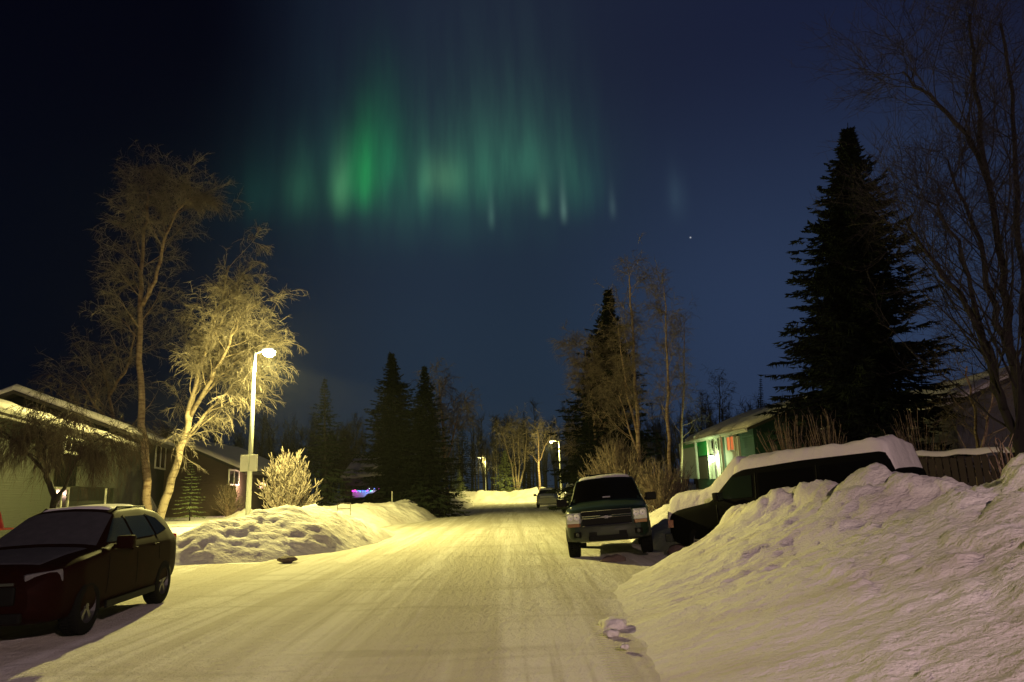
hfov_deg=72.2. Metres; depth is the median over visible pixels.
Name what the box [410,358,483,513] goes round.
birch tree
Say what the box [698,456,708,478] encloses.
door
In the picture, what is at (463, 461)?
spruce tree
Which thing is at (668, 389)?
birch tree
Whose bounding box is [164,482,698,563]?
ground
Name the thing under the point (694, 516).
parked van
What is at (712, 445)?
window
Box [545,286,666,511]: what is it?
spruce tree
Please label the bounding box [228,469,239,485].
window
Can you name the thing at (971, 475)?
board fence
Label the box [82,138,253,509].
birch tree
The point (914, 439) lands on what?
shrub
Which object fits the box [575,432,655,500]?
shrub
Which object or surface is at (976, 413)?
bare tree
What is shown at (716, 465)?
door
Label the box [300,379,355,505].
spruce tree
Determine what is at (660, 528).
snowbank
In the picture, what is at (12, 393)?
house wing
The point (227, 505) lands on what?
shrub
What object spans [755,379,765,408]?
spruce tree
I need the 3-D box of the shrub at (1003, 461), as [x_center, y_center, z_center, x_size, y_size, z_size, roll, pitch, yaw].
[6.983,1.851,9.956,0.367,1.102,0.465,-9,-14,30]
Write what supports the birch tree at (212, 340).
on the ground
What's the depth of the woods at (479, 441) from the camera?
122.47 m
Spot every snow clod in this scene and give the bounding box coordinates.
[277,556,297,562]
[598,616,626,629]
[600,554,625,561]
[602,628,618,637]
[619,643,629,649]
[667,544,689,554]
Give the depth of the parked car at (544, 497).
56.51 m
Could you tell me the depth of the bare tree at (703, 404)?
81.66 m
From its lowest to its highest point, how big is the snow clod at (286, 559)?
0.188 m
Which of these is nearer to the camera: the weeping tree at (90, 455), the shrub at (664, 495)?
the weeping tree at (90, 455)
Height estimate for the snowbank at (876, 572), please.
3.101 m
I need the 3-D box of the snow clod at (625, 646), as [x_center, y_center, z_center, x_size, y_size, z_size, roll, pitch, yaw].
[1.124,3.052,7.016,0.102,0.068,0.100,-9,-14,30]
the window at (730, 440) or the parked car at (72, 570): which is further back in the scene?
the window at (730, 440)
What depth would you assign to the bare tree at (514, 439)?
97.04 m
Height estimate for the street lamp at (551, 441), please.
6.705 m
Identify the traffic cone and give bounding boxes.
[0,512,13,529]
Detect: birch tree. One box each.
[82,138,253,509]
[152,219,308,518]
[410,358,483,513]
[584,233,668,489]
[634,262,694,490]
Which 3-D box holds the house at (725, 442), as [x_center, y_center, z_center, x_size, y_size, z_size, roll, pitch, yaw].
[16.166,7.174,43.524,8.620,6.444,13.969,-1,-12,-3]
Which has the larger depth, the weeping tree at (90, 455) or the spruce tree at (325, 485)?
the spruce tree at (325, 485)
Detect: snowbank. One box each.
[175,504,395,565]
[223,499,446,526]
[449,487,559,502]
[450,495,473,509]
[613,453,1023,681]
[629,504,680,550]
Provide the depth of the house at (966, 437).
24.87 m
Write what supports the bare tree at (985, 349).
on the ground
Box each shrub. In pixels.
[210,480,243,516]
[255,446,322,508]
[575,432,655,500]
[635,456,687,512]
[663,459,700,493]
[756,412,828,453]
[788,406,848,448]
[877,403,967,481]
[985,432,1013,480]
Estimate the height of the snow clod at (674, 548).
0.393 m
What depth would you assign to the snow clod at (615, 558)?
15.21 m
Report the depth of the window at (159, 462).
39.37 m
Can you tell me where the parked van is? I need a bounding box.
[665,434,926,544]
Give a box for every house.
[0,399,157,537]
[163,435,277,517]
[341,454,417,503]
[679,396,825,489]
[821,363,1020,485]
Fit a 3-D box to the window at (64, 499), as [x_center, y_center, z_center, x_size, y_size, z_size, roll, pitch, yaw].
[-16.099,5.627,25.070,0.060,0.816,1.551,1,-12,-16]
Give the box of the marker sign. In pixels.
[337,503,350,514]
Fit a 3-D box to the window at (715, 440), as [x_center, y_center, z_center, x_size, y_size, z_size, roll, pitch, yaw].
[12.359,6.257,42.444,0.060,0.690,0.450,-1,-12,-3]
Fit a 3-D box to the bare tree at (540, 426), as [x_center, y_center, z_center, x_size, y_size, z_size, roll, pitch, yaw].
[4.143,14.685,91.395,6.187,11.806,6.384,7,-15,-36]
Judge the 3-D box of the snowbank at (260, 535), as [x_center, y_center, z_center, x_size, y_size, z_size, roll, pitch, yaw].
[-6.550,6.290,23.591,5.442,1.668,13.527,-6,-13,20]
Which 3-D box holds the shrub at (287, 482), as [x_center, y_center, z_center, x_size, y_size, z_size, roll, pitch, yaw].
[-9.356,6.058,29.463,2.705,3.315,2.930,-2,-12,0]
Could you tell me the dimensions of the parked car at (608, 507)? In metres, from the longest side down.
5.083 x 2.454 x 1.970 m
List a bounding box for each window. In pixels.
[55,487,69,507]
[154,445,166,469]
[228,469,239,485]
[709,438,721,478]
[710,439,714,450]
[714,439,718,449]
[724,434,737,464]
[725,435,735,451]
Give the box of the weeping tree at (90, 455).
[0,355,175,507]
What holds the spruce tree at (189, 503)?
on the ground
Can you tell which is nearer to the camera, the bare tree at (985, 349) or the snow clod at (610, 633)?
the snow clod at (610, 633)
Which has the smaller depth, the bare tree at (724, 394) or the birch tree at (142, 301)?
the birch tree at (142, 301)
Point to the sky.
(455, 181)
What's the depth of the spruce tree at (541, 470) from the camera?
98.10 m
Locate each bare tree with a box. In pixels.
[28,291,198,449]
[488,405,543,489]
[514,409,561,489]
[550,318,648,463]
[652,296,714,480]
[683,389,711,431]
[704,366,735,423]
[783,0,1023,456]
[919,327,1019,485]
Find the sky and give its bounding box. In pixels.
[0,0,1023,494]
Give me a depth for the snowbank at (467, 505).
66.23 m
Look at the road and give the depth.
9.36 m
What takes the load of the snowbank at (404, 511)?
on the ground
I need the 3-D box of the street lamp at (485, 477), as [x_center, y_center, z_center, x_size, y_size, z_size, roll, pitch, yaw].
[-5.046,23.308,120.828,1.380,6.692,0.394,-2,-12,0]
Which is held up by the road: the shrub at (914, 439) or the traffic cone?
the traffic cone
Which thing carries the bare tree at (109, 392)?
on the ground
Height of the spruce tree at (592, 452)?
6.301 m
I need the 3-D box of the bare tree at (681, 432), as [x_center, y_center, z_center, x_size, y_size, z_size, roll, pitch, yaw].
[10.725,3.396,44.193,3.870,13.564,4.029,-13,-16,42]
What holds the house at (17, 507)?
on the ground
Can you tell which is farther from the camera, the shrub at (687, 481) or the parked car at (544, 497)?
the parked car at (544, 497)
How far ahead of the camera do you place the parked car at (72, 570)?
9.57 m
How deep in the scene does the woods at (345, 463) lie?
94.88 m
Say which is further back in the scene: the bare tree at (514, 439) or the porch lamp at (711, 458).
the bare tree at (514, 439)
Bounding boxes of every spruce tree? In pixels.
[168,459,205,520]
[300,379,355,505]
[338,351,449,503]
[389,366,469,517]
[447,426,483,491]
[452,469,472,503]
[491,451,522,491]
[492,416,520,491]
[513,413,532,489]
[530,463,553,487]
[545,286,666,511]
[556,410,605,516]
[754,123,990,482]
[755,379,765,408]
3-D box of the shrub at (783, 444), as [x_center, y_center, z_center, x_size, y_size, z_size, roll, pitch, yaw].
[8.551,3.853,21.607,2.387,3.676,2.051,-7,-13,23]
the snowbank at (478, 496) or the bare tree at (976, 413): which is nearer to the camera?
the bare tree at (976, 413)
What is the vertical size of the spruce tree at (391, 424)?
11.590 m
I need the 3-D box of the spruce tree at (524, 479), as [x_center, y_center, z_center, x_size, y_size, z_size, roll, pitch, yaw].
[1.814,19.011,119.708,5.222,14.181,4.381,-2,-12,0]
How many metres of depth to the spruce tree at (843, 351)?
23.71 m
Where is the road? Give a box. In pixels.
[0,501,668,681]
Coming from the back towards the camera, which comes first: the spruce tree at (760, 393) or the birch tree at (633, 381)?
the spruce tree at (760, 393)
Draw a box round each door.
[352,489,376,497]
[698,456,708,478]
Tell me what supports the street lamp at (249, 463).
on the ground
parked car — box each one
[0,504,176,635]
[533,488,559,507]
[556,472,655,557]
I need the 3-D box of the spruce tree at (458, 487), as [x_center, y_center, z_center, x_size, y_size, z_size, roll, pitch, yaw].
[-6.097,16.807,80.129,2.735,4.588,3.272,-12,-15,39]
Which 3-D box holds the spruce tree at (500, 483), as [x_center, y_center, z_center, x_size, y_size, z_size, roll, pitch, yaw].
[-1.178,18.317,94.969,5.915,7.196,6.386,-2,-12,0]
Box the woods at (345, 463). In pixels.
[158,410,447,496]
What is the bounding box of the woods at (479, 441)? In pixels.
[243,390,783,493]
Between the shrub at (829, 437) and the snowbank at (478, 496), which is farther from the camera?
the snowbank at (478, 496)
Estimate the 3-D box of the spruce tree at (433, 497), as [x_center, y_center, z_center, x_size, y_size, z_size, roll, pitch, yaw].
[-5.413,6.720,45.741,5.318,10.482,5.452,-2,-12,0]
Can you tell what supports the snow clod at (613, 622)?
on the road
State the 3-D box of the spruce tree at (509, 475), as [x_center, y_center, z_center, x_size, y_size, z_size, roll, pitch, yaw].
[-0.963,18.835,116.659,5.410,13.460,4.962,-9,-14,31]
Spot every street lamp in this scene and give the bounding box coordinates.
[240,348,276,515]
[482,457,486,490]
[549,440,562,496]
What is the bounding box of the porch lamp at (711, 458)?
[708,454,714,461]
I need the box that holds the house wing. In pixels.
[0,384,175,511]
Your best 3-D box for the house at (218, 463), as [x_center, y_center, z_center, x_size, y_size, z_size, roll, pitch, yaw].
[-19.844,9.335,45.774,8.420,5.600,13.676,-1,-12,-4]
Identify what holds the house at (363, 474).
on the ground
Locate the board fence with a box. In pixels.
[916,447,1014,486]

